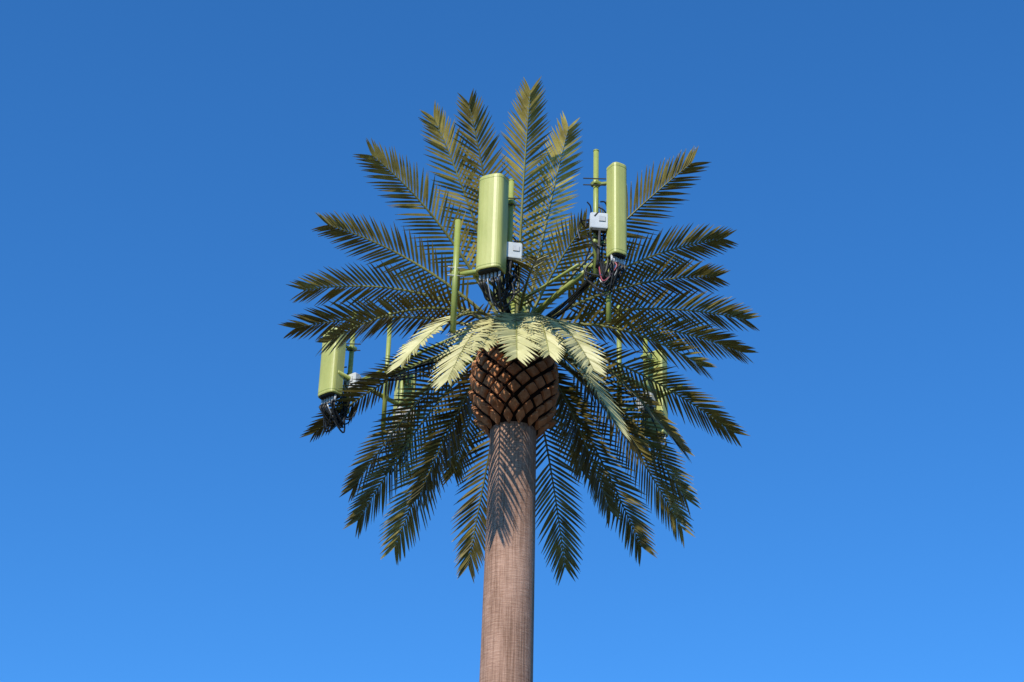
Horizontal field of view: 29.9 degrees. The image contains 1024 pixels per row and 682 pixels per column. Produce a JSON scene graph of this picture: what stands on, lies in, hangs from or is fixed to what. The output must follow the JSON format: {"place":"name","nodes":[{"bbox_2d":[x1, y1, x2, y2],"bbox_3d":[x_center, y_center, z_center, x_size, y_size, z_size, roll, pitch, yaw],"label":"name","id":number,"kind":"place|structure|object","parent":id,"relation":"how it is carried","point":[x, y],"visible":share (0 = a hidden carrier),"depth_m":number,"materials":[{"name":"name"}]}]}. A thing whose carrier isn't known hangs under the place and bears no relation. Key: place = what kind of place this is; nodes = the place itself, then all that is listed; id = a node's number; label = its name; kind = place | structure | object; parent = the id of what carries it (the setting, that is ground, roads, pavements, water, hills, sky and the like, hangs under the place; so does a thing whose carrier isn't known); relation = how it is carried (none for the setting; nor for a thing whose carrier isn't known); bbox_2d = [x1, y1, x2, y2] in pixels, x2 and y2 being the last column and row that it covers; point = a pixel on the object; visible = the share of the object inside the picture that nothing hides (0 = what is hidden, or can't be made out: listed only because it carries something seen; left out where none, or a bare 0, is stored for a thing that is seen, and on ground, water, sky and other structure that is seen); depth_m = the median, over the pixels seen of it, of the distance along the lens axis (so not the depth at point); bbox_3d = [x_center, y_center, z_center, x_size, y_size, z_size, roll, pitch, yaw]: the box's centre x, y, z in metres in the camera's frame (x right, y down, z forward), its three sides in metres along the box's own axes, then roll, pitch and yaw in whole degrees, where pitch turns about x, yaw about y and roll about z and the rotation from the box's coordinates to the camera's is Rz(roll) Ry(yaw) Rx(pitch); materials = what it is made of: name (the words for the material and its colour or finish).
{"place":"outdoors","nodes":[
{"label":"outdoors","id":0,"kind":"place"},
{"bbox_2d":[0,0,1023,681],"label":"sky","id":1,"kind":"structure","parent":0,"point":[167,167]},
{"label":"ground","id":2,"kind":"structure","parent":0,"visible":0},
{"bbox_2d":[279,77,759,681],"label":"artificial palm tree","id":3,"kind":"object","parent":2,"relation":"on","point":[515,391],"visible":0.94,"depth_m":30.03,"materials":[{"name":"green plastic"}]},
{"bbox_2d":[338,219,676,430],"bbox_3d":[-0.010,-0.183,30.843,5.708,2.640,4.677,2,-30,0],"label":"antenna mount frame","id":4,"kind":"object","parent":3,"relation":"attached to","point":[455,274],"visible":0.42,"depth_m":29.26,"materials":[{"name":"green paint"}]},
{"bbox_2d":[318,312,361,432],"bbox_3d":[-2.840,0.477,31.626,0.656,2.385,0.473,20,-35,-29],"label":"cell antenna","id":5,"kind":"object","parent":4,"relation":"attached to","point":[331,381],"visible":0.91,"depth_m":31.33,"materials":[{"name":"green paint"}]},
{"bbox_2d":[378,344,416,476],"bbox_3d":[-1.878,1.145,32.270,0.657,2.448,0.690,16,-33,-24],"label":"cell antenna","id":6,"kind":"object","parent":4,"relation":"attached to","point":[397,390],"visible":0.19,"depth_m":32.19,"materials":[{"name":"green paint"}]},
{"bbox_2d":[476,173,524,313],"bbox_3d":[-0.161,-1.496,28.873,0.784,2.486,0.460,24,-37,-34],"label":"cell antenna","id":7,"kind":"object","parent":4,"relation":"attached to","point":[498,249],"visible":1,"depth_m":28.68,"materials":[{"name":"green paint"}]},
{"bbox_2d":[577,149,626,296],"bbox_3d":[1.373,-1.850,29.027,0.729,2.661,0.426,-13,-33,24],"label":"cell antenna","id":8,"kind":"object","parent":4,"relation":"attached to","point":[611,224],"visible":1,"depth_m":28.85,"materials":[{"name":"green paint"}]},
{"bbox_2d":[633,338,667,465],"bbox_3d":[2.334,1.022,31.950,0.661,2.339,0.454,21,-35,-29],"label":"cell antenna","id":9,"kind":"object","parent":4,"relation":"attached to","point":[659,358],"visible":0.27,"depth_m":31.99,"materials":[{"name":"green paint"}]}
]}

